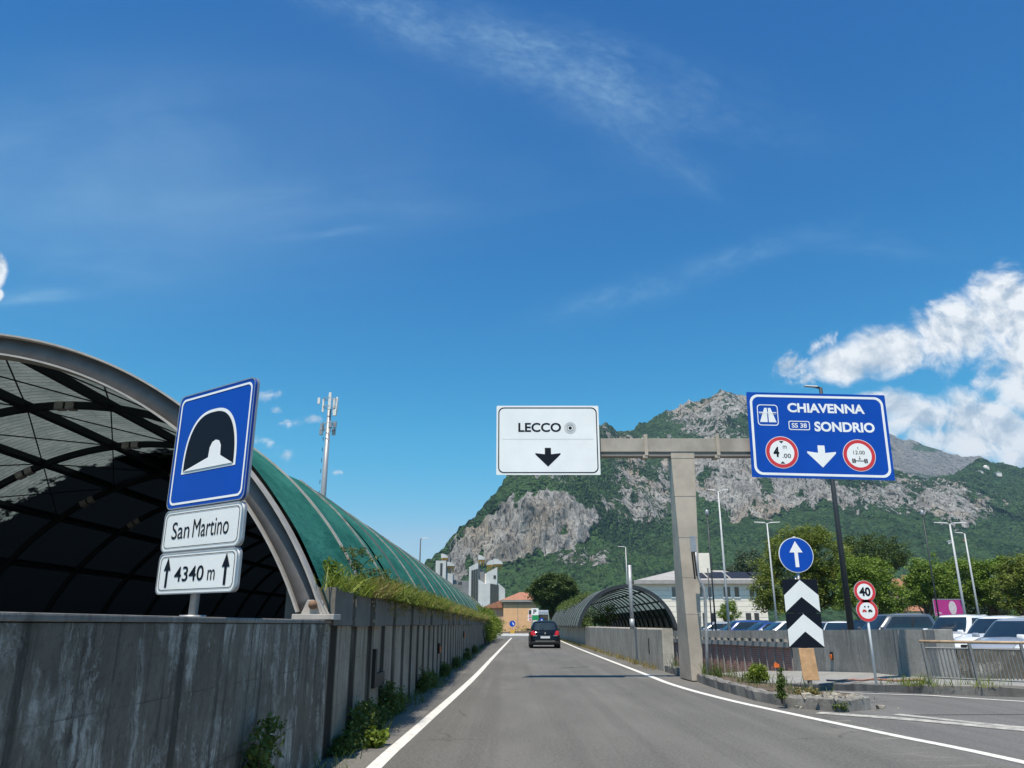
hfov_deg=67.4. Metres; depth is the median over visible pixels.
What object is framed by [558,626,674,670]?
road wall
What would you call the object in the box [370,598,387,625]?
planter
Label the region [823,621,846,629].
parked car
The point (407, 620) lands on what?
planter
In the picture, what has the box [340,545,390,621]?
climbing plant
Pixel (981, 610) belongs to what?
broadleaf tree
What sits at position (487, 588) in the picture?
tower block
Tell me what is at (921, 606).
broadleaf tree
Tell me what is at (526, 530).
mountain
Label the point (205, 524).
tunnel sign
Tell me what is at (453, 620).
planter
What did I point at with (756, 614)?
window
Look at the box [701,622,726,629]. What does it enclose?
parked car
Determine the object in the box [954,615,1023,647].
parked car
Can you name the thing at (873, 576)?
broadleaf tree
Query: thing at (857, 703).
island kerb
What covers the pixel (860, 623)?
parked car
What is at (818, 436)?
direction sign
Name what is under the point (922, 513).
lamp post
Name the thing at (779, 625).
parked car
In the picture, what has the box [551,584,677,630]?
tunnel canopy
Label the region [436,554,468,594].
tower block
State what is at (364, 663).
retaining wall
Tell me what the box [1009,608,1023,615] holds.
broadleaf tree
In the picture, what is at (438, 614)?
hanging grass
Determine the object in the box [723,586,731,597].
window
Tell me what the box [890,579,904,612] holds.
house
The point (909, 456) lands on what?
mountain
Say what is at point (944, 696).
ramp line
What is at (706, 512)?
lamp post
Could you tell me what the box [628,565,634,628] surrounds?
plain post
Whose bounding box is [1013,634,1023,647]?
parked car
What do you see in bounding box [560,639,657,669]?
verge grass
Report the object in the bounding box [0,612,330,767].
retaining wall
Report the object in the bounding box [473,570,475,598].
window
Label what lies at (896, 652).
ramp wall
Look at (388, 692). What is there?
weed
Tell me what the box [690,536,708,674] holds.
bent post
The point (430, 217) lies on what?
sky
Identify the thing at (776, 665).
marker stick
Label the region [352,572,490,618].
dry grass
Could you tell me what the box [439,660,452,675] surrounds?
weed
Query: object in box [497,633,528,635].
roundabout kerb
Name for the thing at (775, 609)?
lamp post
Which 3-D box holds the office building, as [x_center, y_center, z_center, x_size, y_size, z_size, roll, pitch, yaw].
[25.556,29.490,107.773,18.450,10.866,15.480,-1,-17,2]
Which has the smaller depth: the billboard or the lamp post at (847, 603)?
the lamp post at (847, 603)
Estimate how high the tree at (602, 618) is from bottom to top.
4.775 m
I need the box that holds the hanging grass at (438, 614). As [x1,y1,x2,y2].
[387,595,489,622]
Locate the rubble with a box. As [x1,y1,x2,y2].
[794,691,899,708]
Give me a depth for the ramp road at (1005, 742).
11.45 m
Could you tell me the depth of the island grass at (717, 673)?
17.62 m
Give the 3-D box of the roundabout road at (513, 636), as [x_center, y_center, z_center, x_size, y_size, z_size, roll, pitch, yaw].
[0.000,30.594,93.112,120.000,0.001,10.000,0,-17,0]
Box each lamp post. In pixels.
[419,538,426,560]
[618,546,627,584]
[705,510,716,629]
[707,568,712,629]
[708,489,730,629]
[754,522,778,621]
[804,385,853,629]
[920,510,938,616]
[933,522,965,613]
[954,532,979,614]
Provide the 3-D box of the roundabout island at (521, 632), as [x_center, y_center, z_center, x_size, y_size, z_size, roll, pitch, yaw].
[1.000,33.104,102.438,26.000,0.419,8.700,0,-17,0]
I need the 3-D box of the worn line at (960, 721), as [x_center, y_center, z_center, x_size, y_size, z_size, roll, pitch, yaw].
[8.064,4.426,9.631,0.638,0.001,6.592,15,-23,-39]
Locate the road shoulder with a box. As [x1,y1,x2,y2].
[317,640,496,767]
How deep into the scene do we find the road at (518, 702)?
10.46 m
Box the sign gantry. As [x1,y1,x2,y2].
[599,434,750,680]
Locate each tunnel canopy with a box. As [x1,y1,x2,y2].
[0,333,482,619]
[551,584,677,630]
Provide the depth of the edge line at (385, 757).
10.63 m
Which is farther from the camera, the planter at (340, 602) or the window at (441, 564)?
the window at (441, 564)
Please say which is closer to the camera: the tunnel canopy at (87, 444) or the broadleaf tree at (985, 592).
the tunnel canopy at (87, 444)
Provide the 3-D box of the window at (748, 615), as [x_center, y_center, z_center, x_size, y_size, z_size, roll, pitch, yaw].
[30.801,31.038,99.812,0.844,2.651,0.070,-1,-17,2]
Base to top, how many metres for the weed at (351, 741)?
0.366 m
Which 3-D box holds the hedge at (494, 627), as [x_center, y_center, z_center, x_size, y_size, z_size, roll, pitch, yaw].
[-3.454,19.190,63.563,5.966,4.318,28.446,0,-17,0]
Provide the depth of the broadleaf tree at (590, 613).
132.90 m
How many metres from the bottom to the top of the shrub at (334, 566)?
0.518 m
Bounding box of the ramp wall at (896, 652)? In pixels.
[673,630,932,676]
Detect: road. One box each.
[317,637,1016,767]
[498,636,528,636]
[815,690,1023,767]
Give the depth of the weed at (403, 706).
12.34 m
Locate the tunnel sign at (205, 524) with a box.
[155,377,259,616]
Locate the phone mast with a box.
[317,392,337,496]
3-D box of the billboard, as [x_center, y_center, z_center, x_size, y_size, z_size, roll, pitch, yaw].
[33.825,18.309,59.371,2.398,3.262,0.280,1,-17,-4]
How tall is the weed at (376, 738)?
0.275 m
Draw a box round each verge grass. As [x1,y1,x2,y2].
[295,643,488,767]
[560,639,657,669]
[877,672,1011,687]
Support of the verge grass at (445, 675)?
on the road shoulder
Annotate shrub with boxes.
[322,557,346,582]
[743,663,773,682]
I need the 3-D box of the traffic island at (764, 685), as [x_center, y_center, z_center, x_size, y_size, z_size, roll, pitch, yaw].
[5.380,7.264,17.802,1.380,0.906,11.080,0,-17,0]
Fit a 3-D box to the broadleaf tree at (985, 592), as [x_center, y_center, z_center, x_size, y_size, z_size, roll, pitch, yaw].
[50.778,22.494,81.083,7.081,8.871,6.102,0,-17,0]
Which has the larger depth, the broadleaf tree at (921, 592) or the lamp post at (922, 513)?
the broadleaf tree at (921, 592)
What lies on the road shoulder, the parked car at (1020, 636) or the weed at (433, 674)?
the weed at (433, 674)
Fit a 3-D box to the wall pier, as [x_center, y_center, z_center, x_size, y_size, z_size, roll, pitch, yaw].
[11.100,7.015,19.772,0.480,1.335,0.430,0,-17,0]
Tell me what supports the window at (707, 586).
in the office building
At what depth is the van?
113.04 m
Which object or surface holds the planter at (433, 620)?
on the retaining wall at (364, 663)
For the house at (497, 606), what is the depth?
139.80 m
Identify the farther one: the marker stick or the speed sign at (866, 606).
the marker stick
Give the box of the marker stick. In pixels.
[774,662,778,678]
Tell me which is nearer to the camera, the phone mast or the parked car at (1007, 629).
the parked car at (1007, 629)
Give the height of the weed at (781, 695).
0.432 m
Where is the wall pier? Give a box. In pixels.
[926,629,959,677]
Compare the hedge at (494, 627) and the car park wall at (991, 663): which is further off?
the hedge at (494, 627)
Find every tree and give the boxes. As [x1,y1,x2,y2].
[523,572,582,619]
[584,607,604,626]
[592,603,617,626]
[716,599,741,621]
[722,549,770,575]
[746,522,860,615]
[825,551,914,619]
[831,532,913,588]
[898,588,933,614]
[899,552,959,618]
[934,552,993,613]
[960,555,1011,615]
[966,598,1011,615]
[988,551,1023,615]
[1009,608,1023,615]
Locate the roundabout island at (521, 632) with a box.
[500,631,528,633]
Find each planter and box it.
[284,587,353,625]
[346,592,370,625]
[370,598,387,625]
[387,602,393,624]
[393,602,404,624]
[404,605,410,624]
[411,606,419,624]
[419,610,424,624]
[425,610,430,624]
[430,609,436,624]
[452,614,455,624]
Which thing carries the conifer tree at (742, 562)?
on the ground
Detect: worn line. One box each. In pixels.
[817,712,1023,730]
[892,714,1023,727]
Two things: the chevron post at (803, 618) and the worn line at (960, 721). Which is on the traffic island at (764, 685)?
the chevron post at (803, 618)
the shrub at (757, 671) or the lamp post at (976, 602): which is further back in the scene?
the lamp post at (976, 602)
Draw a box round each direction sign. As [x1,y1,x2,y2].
[496,406,600,474]
[746,392,894,480]
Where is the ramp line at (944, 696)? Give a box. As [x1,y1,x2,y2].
[846,692,1023,701]
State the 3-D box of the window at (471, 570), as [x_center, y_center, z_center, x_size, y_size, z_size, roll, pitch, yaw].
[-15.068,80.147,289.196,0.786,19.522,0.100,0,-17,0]
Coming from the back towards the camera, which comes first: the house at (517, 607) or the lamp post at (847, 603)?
the house at (517, 607)
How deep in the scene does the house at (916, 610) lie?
114.45 m
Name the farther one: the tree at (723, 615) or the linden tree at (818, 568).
the tree at (723, 615)
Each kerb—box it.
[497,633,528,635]
[664,664,870,711]
[773,682,1023,697]
[826,678,921,681]
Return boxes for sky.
[0,0,1023,563]
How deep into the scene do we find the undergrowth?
100.51 m
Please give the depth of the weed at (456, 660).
25.14 m
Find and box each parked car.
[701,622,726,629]
[720,620,769,629]
[743,621,774,629]
[760,621,786,629]
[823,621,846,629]
[841,620,866,629]
[857,613,934,629]
[923,614,985,638]
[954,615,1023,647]
[967,617,1023,647]
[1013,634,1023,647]
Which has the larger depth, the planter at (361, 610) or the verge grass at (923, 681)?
the verge grass at (923, 681)
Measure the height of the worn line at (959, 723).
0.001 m
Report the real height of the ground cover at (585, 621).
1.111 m
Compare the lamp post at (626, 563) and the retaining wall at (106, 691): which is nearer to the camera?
the retaining wall at (106, 691)
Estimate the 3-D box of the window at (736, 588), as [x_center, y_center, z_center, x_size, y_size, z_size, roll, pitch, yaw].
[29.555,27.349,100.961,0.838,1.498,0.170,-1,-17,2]
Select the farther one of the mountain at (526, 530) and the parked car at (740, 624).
the mountain at (526, 530)
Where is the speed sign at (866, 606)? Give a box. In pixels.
[853,580,877,684]
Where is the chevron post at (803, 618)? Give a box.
[778,536,824,689]
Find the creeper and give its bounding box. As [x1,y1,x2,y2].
[555,590,594,613]
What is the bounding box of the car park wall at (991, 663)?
[956,648,1023,678]
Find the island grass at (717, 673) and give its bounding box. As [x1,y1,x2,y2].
[666,653,835,694]
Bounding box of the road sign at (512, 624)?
[509,621,514,633]
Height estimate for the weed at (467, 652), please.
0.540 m
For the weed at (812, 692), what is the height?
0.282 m
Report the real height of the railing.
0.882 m
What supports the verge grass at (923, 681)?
on the ramp pavement
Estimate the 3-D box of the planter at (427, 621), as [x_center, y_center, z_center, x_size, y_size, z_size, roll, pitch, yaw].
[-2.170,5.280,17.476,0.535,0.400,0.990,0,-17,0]
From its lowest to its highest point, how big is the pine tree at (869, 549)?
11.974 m
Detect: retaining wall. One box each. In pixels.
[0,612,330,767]
[320,625,486,761]
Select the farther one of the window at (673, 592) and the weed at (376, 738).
the window at (673, 592)
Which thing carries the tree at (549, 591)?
on the ground
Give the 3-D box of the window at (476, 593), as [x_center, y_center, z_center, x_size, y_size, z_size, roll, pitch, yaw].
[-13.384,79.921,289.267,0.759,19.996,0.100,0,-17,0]
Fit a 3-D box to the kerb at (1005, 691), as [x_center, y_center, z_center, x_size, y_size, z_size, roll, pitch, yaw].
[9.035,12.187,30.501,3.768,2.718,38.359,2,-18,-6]
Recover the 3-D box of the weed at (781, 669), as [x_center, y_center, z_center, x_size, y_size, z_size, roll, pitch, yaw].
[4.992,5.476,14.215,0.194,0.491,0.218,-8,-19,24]
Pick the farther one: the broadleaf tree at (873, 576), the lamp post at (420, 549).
the lamp post at (420, 549)
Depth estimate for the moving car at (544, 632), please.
46.12 m
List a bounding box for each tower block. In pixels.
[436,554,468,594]
[469,555,504,606]
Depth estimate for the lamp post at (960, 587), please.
46.80 m
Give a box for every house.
[483,600,502,631]
[501,592,535,631]
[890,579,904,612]
[904,605,924,613]
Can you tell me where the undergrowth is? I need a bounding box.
[508,625,528,631]
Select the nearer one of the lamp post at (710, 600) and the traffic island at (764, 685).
the traffic island at (764, 685)
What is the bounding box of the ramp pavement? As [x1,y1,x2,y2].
[722,671,1023,685]
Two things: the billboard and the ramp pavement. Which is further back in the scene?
the billboard
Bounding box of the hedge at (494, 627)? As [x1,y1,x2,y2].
[472,597,506,642]
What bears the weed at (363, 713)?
on the road shoulder
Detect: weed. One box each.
[240,711,287,767]
[326,721,367,757]
[346,697,384,741]
[361,725,389,748]
[369,697,393,728]
[379,679,403,718]
[390,685,409,713]
[416,666,432,691]
[426,669,438,687]
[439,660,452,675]
[451,655,461,667]
[463,647,471,659]
[471,644,479,652]
[775,677,788,703]
[777,666,787,682]
[793,683,821,694]
[832,701,849,710]
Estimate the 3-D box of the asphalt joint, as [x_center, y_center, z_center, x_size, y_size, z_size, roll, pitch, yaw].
[10.119,5.129,11.871,7.836,0.001,0.460,-2,-17,5]
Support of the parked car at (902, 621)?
on the car park
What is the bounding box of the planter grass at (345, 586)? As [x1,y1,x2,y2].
[314,558,489,619]
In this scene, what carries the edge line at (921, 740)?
on the road at (518, 702)
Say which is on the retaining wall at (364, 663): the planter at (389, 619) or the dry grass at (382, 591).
the planter at (389, 619)
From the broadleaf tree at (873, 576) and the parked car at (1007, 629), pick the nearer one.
the parked car at (1007, 629)
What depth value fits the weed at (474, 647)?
37.48 m
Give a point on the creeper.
(568, 603)
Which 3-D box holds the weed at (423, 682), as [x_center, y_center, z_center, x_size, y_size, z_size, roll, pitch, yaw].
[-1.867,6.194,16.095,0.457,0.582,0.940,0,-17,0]
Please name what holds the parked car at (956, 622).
on the car park
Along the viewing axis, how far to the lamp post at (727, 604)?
43.84 m
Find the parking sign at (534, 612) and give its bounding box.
[531,608,538,622]
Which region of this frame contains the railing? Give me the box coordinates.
[919,640,1023,684]
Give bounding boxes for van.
[538,610,548,620]
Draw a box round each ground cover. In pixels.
[560,616,592,629]
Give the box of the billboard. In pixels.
[932,599,962,616]
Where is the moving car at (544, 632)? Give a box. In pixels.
[527,618,559,647]
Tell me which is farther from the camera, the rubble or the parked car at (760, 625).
the parked car at (760, 625)
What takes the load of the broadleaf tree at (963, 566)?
on the ground
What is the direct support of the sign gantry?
on the road at (518, 702)
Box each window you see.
[440,563,442,575]
[471,570,472,596]
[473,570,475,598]
[475,569,477,600]
[671,586,675,597]
[707,586,712,597]
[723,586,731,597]
[734,586,740,597]
[745,612,751,619]
[753,612,759,619]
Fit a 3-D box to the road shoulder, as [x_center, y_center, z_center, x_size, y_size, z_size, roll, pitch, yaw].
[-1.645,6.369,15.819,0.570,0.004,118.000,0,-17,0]
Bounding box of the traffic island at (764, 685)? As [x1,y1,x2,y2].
[677,665,850,695]
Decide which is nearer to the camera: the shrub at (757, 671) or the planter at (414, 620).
the planter at (414, 620)
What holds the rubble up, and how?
on the traffic island at (764, 685)
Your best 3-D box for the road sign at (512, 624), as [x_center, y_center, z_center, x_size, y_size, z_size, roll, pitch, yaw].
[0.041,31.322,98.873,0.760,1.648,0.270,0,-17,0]
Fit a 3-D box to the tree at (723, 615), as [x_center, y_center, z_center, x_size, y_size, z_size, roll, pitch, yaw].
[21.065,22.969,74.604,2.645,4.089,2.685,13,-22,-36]
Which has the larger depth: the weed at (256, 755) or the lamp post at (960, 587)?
the lamp post at (960, 587)
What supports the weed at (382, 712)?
on the road shoulder
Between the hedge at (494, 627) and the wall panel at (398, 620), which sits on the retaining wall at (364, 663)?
the wall panel at (398, 620)
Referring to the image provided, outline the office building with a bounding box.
[626,553,767,626]
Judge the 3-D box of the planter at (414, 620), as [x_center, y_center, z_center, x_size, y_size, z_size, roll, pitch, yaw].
[-2.165,4.594,15.301,0.535,0.400,0.990,0,-17,0]
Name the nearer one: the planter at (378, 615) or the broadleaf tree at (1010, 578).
the planter at (378, 615)
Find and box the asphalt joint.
[956,714,1010,714]
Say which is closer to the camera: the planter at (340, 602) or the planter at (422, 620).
the planter at (340, 602)
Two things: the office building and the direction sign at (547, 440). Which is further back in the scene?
the office building
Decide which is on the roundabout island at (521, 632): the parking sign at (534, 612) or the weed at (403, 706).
the parking sign at (534, 612)
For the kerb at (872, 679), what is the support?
on the ramp pavement
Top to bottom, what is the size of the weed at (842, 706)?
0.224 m
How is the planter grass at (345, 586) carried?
in the planter
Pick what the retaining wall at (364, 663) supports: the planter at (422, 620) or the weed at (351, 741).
the planter at (422, 620)
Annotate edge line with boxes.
[366,638,511,767]
[560,640,1023,763]
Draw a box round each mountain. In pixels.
[424,389,1023,625]
[889,434,991,478]

